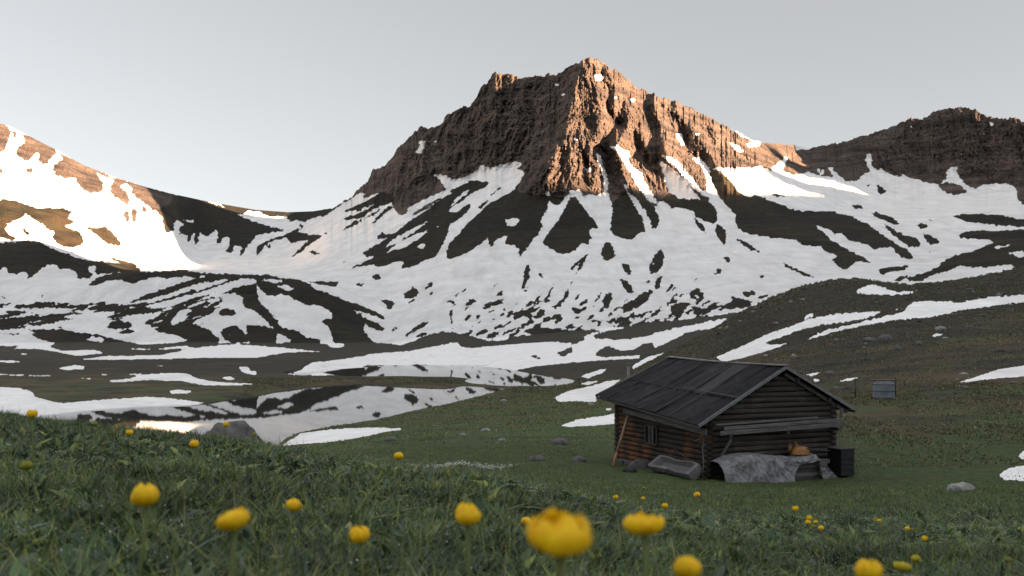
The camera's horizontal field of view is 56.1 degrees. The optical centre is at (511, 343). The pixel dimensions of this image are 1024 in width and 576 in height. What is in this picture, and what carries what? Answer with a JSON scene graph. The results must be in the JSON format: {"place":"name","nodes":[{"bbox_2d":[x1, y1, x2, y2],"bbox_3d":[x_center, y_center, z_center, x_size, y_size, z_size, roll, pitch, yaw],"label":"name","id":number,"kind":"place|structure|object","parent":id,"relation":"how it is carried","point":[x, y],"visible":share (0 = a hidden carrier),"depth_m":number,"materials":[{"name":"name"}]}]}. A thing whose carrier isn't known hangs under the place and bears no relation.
{"place":"outdoors","nodes":[
{"label":"outdoors","id":0,"kind":"place"},
{"bbox_2d":[0,124,332,273],"bbox_3d":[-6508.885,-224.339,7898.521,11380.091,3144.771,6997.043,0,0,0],"label":"mountain","id":1,"kind":"structure","parent":0,"point":[49,195],"depth_m":6082.80,"materials":[{"name":"white snow"}]},
{"bbox_2d":[36,365,578,444],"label":"lake","id":2,"kind":"structure","parent":0,"point":[276,415],"depth_m":139.76,"materials":[{"name":"black liquid"}]},
{"bbox_2d":[0,221,1023,342],"bbox_3d":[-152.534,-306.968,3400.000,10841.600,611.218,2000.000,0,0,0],"label":"hills","id":3,"kind":"structure","parent":0,"point":[503,284],"depth_m":3096.18,"materials":[{"name":"white snow"}]},
{"bbox_2d":[0,266,1023,468],"bbox_3d":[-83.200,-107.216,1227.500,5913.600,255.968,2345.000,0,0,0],"label":"valley floor","id":4,"kind":"structure","parent":0,"point":[51,378],"depth_m":165.41,"materials":[{"name":"green plant"}]},
{"bbox_2d":[384,436,395,440],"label":"boulder","id":5,"kind":"object","parent":4,"relation":"on","point":[390,438],"visible":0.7,"depth_m":61.78,"materials":[{"name":"grey stone"}]},
{"bbox_2d":[281,353,698,455],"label":"tussock grass","id":6,"kind":"structure","parent":4,"relation":"on","point":[478,417],"depth_m":95.42,"materials":[{"name":"green plant"}]},
{"bbox_2d":[825,371,833,374],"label":"boulder","id":7,"kind":"object","parent":4,"relation":"on","point":[829,372],"visible":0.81,"depth_m":91.74,"materials":[{"name":"grey stone"}]},
{"bbox_2d":[863,337,876,341],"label":"boulder","id":8,"kind":"object","parent":4,"relation":"on","point":[868,339],"visible":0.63,"depth_m":119.55,"materials":[{"name":"grey stone"}]},
{"bbox_2d":[854,377,899,396],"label":"pole rack","id":9,"kind":"object","parent":4,"relation":"on","point":[895,380],"visible":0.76,"depth_m":70.86,"materials":[{"name":"brown wood"}]},
{"bbox_2d":[872,382,894,398],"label":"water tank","id":10,"kind":"object","parent":4,"relation":"on","point":[883,390],"visible":0.96,"depth_m":69.41,"materials":[{"name":"metal"}]},
{"bbox_2d":[878,334,892,340],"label":"boulder","id":11,"kind":"object","parent":4,"relation":"on","point":[884,337],"visible":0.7,"depth_m":117.50,"materials":[{"name":"grey stone"}]},
{"bbox_2d":[935,326,945,329],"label":"boulder","id":12,"kind":"object","parent":4,"relation":"on","point":[940,328],"visible":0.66,"depth_m":124.55,"materials":[{"name":"grey stone"}]},
{"bbox_2d":[0,0,1023,211],"label":"sky","id":13,"kind":"structure","parent":0,"point":[266,105],"materials":[{"name":"grey"}]},
{"bbox_2d":[3,425,1023,545],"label":"meadow","id":14,"kind":"structure","parent":0,"point":[600,460],"depth_m":39.44,"materials":[{"name":"green plant"}]},
{"bbox_2d":[13,460,47,545],"bbox_3d":[-1.300,0.456,2.604,0.085,0.280,0.109,0,0,-19],"label":"globe flower","id":15,"kind":"object","parent":14,"relation":"on","point":[26,465],"visible":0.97,"depth_m":2.60,"materials":[{"name":"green plant"}]},
{"bbox_2d":[26,409,39,473],"bbox_3d":[-2.010,0.458,3.988,0.076,0.369,0.115,0,0,-44],"label":"globe flower","id":16,"kind":"object","parent":14,"relation":"on","point":[32,413],"visible":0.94,"depth_m":4.00,"materials":[{"name":"yellow plant"}]},
{"bbox_2d":[89,421,97,446],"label":"globe flower","id":17,"kind":"object","parent":14,"relation":"on","point":[94,423],"visible":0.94,"depth_m":6.49,"materials":[{"name":"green plant"}]},
{"bbox_2d":[125,429,137,460],"bbox_3d":[-2.178,0.611,5.510,0.075,0.244,0.112,0,0,-36],"label":"globe flower","id":18,"kind":"object","parent":14,"relation":"on","point":[129,432],"visible":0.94,"depth_m":5.50,"materials":[{"name":"yellow plant"}]},
{"bbox_2d":[130,483,159,575],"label":"globe flower","id":19,"kind":"object","parent":14,"relation":"on","point":[147,495],"visible":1,"depth_m":1.34,"materials":[{"name":"yellow plant"}]},
{"bbox_2d":[185,440,198,491],"bbox_3d":[-1.403,0.560,4.198,0.072,0.285,0.111,0,0,0],"label":"globe flower","id":20,"kind":"object","parent":14,"relation":"on","point":[193,443],"visible":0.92,"depth_m":4.19,"materials":[{"name":"yellow plant"}]},
{"bbox_2d":[220,421,229,456],"bbox_3d":[-1.938,0.664,6.502,0.109,0.277,0.064,0,0,42],"label":"globe flower","id":21,"kind":"object","parent":14,"relation":"on","point":[226,424],"visible":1,"depth_m":6.50,"materials":[{"name":"yellow plant"}]},
{"bbox_2d":[206,420,256,441],"bbox_3d":[-4.286,1.511,14.513,0.800,0.705,0.770,0,0,-28],"label":"boulder","id":22,"kind":"object","parent":14,"relation":"on","point":[239,428],"visible":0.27,"depth_m":14.33,"materials":[{"name":"grey stone"}]},
{"bbox_2d":[216,506,248,575],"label":"globe flower","id":23,"kind":"object","parent":14,"relation":"on","point":[235,520],"visible":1,"depth_m":1.04,"materials":[{"name":"yellow plant"}]},
{"bbox_2d":[270,498,301,575],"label":"globe flower","id":24,"kind":"object","parent":14,"relation":"on","point":[293,505],"visible":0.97,"depth_m":2.20,"materials":[{"name":"yellow plant"}]},
{"bbox_2d":[349,525,369,575],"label":"globe flower","id":25,"kind":"object","parent":14,"relation":"on","point":[360,535],"visible":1,"depth_m":1.59,"materials":[{"name":"yellow plant"}]},
{"bbox_2d":[394,452,408,508],"bbox_3d":[-0.446,0.585,3.906,0.071,0.293,0.103,0,0,0],"label":"globe flower","id":26,"kind":"object","parent":14,"relation":"on","point":[398,456],"visible":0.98,"depth_m":3.90,"materials":[{"name":"yellow plant"}]},
{"bbox_2d":[394,461,512,469],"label":"white blossoms","id":27,"kind":"object","parent":14,"relation":"on","point":[468,463],"visible":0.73,"depth_m":7.82,"materials":[{"name":"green plant"}]},
{"bbox_2d":[455,502,480,575],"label":"globe flower","id":28,"kind":"object","parent":14,"relation":"on","point":[468,514],"visible":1,"depth_m":1.39,"materials":[{"name":"yellow plant"}]},
{"bbox_2d":[0,412,1018,575],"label":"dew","id":29,"kind":"object","parent":14,"relation":"on","point":[446,506],"visible":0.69,"depth_m":4.66,"materials":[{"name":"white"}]},
{"bbox_2d":[0,407,1023,575],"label":"grass","id":30,"kind":"structure","parent":14,"relation":"on","point":[614,559],"depth_m":4.01,"materials":[{"name":"green plant"}]},
{"bbox_2d":[0,421,1023,575],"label":"broad leaves","id":31,"kind":"object","parent":14,"relation":"on","point":[207,539],"visible":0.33,"depth_m":5.39,"materials":[{"name":"green plant"}]},
{"bbox_2d":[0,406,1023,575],"bbox_3d":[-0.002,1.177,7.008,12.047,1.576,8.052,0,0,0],"label":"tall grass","id":32,"kind":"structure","parent":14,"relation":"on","point":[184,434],"depth_m":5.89,"materials":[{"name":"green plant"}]},
{"bbox_2d":[517,517,530,548],"bbox_3d":[0.045,0.657,3.198,0.073,0.159,0.109,0,0,-18],"label":"globe flower","id":33,"kind":"object","parent":14,"relation":"on","point":[525,520],"visible":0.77,"depth_m":3.19,"materials":[{"name":"yellow plant"}]},
{"bbox_2d":[529,455,545,460],"bbox_3d":[1.050,4.852,40.008,0.708,0.399,0.509,0,0,0],"label":"boulder","id":34,"kind":"object","parent":14,"relation":"on","point":[537,458],"visible":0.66,"depth_m":39.84,"materials":[{"name":"grey stone"}]},
{"bbox_2d":[527,507,591,575],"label":"globe flower","id":35,"kind":"object","parent":14,"relation":"on","point":[559,536],"visible":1,"depth_m":0.65,"materials":[{"name":"yellow plant"}]},
{"bbox_2d":[552,438,567,444],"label":"boulder","id":36,"kind":"object","parent":14,"relation":"on","point":[560,441],"visible":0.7,"depth_m":51.69,"materials":[{"name":"grey stone"}]},
{"bbox_2d":[571,456,586,462],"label":"boulder","id":37,"kind":"object","parent":14,"relation":"on","point":[579,458],"visible":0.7,"depth_m":40.84,"materials":[{"name":"grey stone"}]},
{"bbox_2d":[612,416,628,465],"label":"leaning pole","id":38,"kind":"object","parent":14,"relation":"on","point":[619,443],"visible":0.89,"depth_m":40.75,"materials":[{"name":"brown wood"}]},
{"bbox_2d":[623,466,636,472],"bbox_3d":[4.614,4.978,37.511,0.559,0.393,0.500,0,0,0],"label":"boulder","id":39,"kind":"object","parent":14,"relation":"on","point":[631,469],"visible":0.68,"depth_m":37.34,"materials":[{"name":"grey stone"}]},
{"bbox_2d":[629,459,648,467],"bbox_3d":[5.348,5.087,40.008,0.976,0.590,0.507,0,0,0],"label":"boulder","id":40,"kind":"object","parent":14,"relation":"on","point":[639,463],"visible":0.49,"depth_m":39.84,"materials":[{"name":"grey stone"}]},
{"bbox_2d":[623,511,664,575],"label":"globe flower","id":41,"kind":"object","parent":14,"relation":"on","point":[644,525],"visible":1,"depth_m":0.99,"materials":[{"name":"yellow plant"}]},
{"bbox_2d":[641,497,649,512],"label":"globe flower","id":42,"kind":"object","parent":14,"relation":"on","point":[643,498],"visible":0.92,"depth_m":6.80,"materials":[{"name":"yellow plant"}]},
{"bbox_2d":[662,503,670,522],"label":"globe flower","id":43,"kind":"object","parent":14,"relation":"on","point":[664,505],"visible":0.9,"depth_m":5.79,"materials":[{"name":"yellow plant"}]},
{"bbox_2d":[648,455,701,479],"bbox_3d":[6.136,4.689,36.345,0.762,0.699,2.427,0,0,-29],"label":"log trough","id":44,"kind":"object","parent":14,"relation":"on","point":[690,470],"visible":0.98,"depth_m":36.24,"materials":[{"name":"grey wood"}]},
{"bbox_2d":[673,555,701,575],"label":"globe flower","id":45,"kind":"object","parent":14,"relation":"on","point":[687,566],"visible":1,"depth_m":0.99,"materials":[{"name":"yellow plant"}]},
{"bbox_2d":[690,492,699,514],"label":"globe flower","id":46,"kind":"object","parent":14,"relation":"on","point":[697,494],"visible":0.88,"depth_m":6.59,"materials":[{"name":"yellow plant"}]},
{"bbox_2d":[695,438,703,479],"bbox_3d":[6.908,4.245,35.301,0.391,1.552,0.106,0,0,-23],"label":"bent pipe","id":47,"kind":"object","parent":14,"relation":"on","point":[702,456],"visible":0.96,"depth_m":35.34,"materials":[{"name":"grey metal"}]},
{"bbox_2d":[595,356,856,478],"bbox_3d":[8.542,3.239,41.302,7.591,5.326,10.340,0,0,-21],"label":"log hut","id":48,"kind":"object","parent":14,"relation":"on","point":[668,405],"visible":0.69,"depth_m":37.84,"materials":[{"name":"wood"}]},
{"bbox_2d":[645,424,657,445],"bbox_3d":[5.781,3.780,39.763,0.105,0.810,1.010,0,0,-21],"label":"window","id":49,"kind":"structure","parent":48,"relation":"in","point":[651,431],"depth_m":39.68,"materials":[{"name":"wood"}]},
{"bbox_2d":[714,417,817,425],"bbox_3d":[9.702,2.937,36.460,4.710,0.218,0.230,0,0,-23],"label":"plank","id":50,"kind":"object","parent":48,"relation":"on","point":[765,421],"visible":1,"depth_m":36.34,"materials":[{"name":"brown wood"}]},
{"bbox_2d":[720,422,841,435],"bbox_3d":[10.312,3.241,36.585,5.710,0.310,0.055,0,0,-23],"label":"plank","id":51,"kind":"object","parent":48,"relation":"on","point":[784,428],"visible":1,"depth_m":36.52,"materials":[{"name":"wood"}]},
{"bbox_2d":[724,418,842,429],"bbox_3d":[10.416,3.068,36.651,5.575,0.288,0.062,0,0,-23],"label":"plank","id":52,"kind":"object","parent":51,"relation":"on","point":[782,424],"visible":1,"depth_m":36.59,"materials":[{"name":"wood"}]},
{"bbox_2d":[710,452,837,482],"bbox_3d":[10.027,4.673,36.142,5.284,1.186,1.514,0,0,-23],"label":"plastic sheet","id":53,"kind":"object","parent":14,"relation":"on","point":[746,467],"visible":0.97,"depth_m":35.76,"materials":[{"name":"grey plastic"}]},
{"bbox_2d":[790,446,810,454],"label":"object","id":54,"kind":"object","parent":53,"relation":"on","point":[799,450],"visible":0.99,"depth_m":36.81,"materials":[{"name":"orange plastic"}]},
{"bbox_2d":[787,442,798,452],"bbox_3d":[10.866,3.993,37.066,0.544,0.394,0.166,0,0,-23],"label":"work glove","id":55,"kind":"object","parent":54,"relation":"hanging from","point":[789,447],"visible":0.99,"depth_m":36.97,"materials":[{"name":"brown leather"}]},
{"bbox_2d":[807,448,830,451],"bbox_3d":[11.945,4.110,37.026,1.537,0.236,0.056,0,0,-28],"label":"tool handle","id":56,"kind":"object","parent":53,"relation":"on","point":[818,449],"visible":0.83,"depth_m":36.93,"materials":[{"name":"brown wood"}]},
{"bbox_2d":[792,506,800,536],"bbox_3d":[1.659,1.061,5.598,0.049,0.233,0.112,0,0,31],"label":"globe flower","id":57,"kind":"object","parent":14,"relation":"on","point":[795,508],"visible":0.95,"depth_m":5.60,"materials":[{"name":"yellow plant"}]},
{"bbox_2d":[802,515,811,539],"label":"globe flower","id":58,"kind":"object","parent":14,"relation":"on","point":[808,517],"visible":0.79,"depth_m":5.59,"materials":[{"name":"yellow plant"}]},
{"bbox_2d":[804,519,810,533],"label":"globe flower","id":59,"kind":"object","parent":14,"relation":"on","point":[807,521],"visible":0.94,"depth_m":5.49,"materials":[{"name":"yellow plant"}]},
{"bbox_2d":[826,446,855,475],"bbox_3d":[12.743,4.550,37.198,0.700,1.060,0.850,0,0,-23],"label":"crate","id":60,"kind":"object","parent":14,"relation":"on","point":[841,458],"visible":0.94,"depth_m":36.90,"materials":[{"name":"black wood"}]},
{"bbox_2d":[855,558,882,575],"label":"globe flower","id":61,"kind":"object","parent":14,"relation":"on","point":[864,567],"visible":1,"depth_m":0.99,"materials":[{"name":"yellow plant"}]},
{"bbox_2d":[893,561,911,575],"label":"globe flower","id":62,"kind":"object","parent":14,"relation":"on","point":[901,567],"visible":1,"depth_m":1.99,"materials":[{"name":"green plant"}]},
{"bbox_2d":[911,554,920,575],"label":"globe flower","id":63,"kind":"object","parent":14,"relation":"on","point":[915,558],"visible":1,"depth_m":2.50,"materials":[{"name":"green plant"}]},
{"bbox_2d":[946,482,975,491],"bbox_3d":[8.397,2.728,18.007,0.468,0.279,0.379,0,0,-17],"label":"boulder","id":64,"kind":"object","parent":14,"relation":"on","point":[961,486],"visible":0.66,"depth_m":17.91,"materials":[{"name":"grey stone"}]},
{"bbox_2d":[1004,556,1010,575],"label":"globe flower","id":65,"kind":"object","parent":14,"relation":"on","point":[1007,559],"visible":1,"depth_m":2.79,"materials":[{"name":"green plant"}]},
{"bbox_2d":[333,57,807,264],"bbox_3d":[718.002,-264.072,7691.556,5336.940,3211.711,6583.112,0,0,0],"label":"mountain","id":66,"kind":"structure","parent":0,"point":[589,143],"depth_m":5507.64,"materials":[{"name":"brown stone"}]},
{"bbox_2d":[808,107,1023,226],"bbox_3d":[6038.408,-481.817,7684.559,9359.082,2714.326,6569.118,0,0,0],"label":"mountain","id":67,"kind":"structure","parent":0,"point":[952,166],"depth_m":6724.72,"materials":[{"name":"white snow"}]},
{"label":"plank","id":68,"kind":"object","parent":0,"visible":0},
{"bbox_2d":[723,422,835,430],"bbox_3d":[10.303,3.131,36.753,5.337,0.330,0.069,0,0,-23],"label":"plank","id":69,"kind":"object","parent":68,"relation":"on","point":[778,426],"visible":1,"depth_m":36.70,"materials":[{"name":"wood"}]},
{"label":"leaning board","id":70,"kind":"object","parent":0,"visible":0},
{"bbox_2d":[674,449,694,461],"bbox_3d":[6.704,4.365,36.936,0.062,0.448,1.816,0,0,-19],"label":"slanting lath","id":71,"kind":"object","parent":70,"relation":"on","point":[677,451],"visible":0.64,"depth_m":37.15,"materials":[{"name":"brown wood"}]},
{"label":"stacked board","id":72,"kind":"object","parent":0,"visible":0},
{"bbox_2d":[795,475,821,479],"bbox_3d":[11.072,5.128,36.652,2.575,0.149,0.202,0,0,-23],"label":"stacked board","id":73,"kind":"object","parent":72,"relation":"on","point":[807,477],"visible":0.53,"depth_m":36.65,"materials":[{"name":"grey wood"}]},
{"bbox_2d":[795,471,819,476],"bbox_3d":[11.103,4.978,36.671,2.640,0.154,0.210,0,0,-23],"label":"stacked board","id":74,"kind":"object","parent":73,"relation":"on","point":[807,474],"visible":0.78,"depth_m":36.64,"materials":[{"name":"wood"}]},
{"bbox_2d":[796,467,826,472],"bbox_3d":[10.987,4.832,36.612,2.517,0.142,0.202,0,0,-23],"label":"stacked board","id":75,"kind":"object","parent":74,"relation":"on","point":[815,469],"visible":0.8,"depth_m":36.69,"materials":[{"name":"grey wood"}]},
{"bbox_2d":[798,463,826,468],"bbox_3d":[11.017,4.677,36.632,2.417,0.147,0.204,0,0,-23],"label":"stacked board","id":76,"kind":"object","parent":75,"relation":"on","point":[811,465],"visible":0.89,"depth_m":36.71,"materials":[{"name":"grey wood"}]},
{"bbox_2d":[783,459,829,464],"bbox_3d":[11.070,4.530,36.653,2.534,0.158,0.198,0,0,-23],"label":"stacked board","id":77,"kind":"object","parent":76,"relation":"on","point":[821,461],"visible":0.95,"depth_m":36.90,"materials":[{"name":"wood"}]}
]}

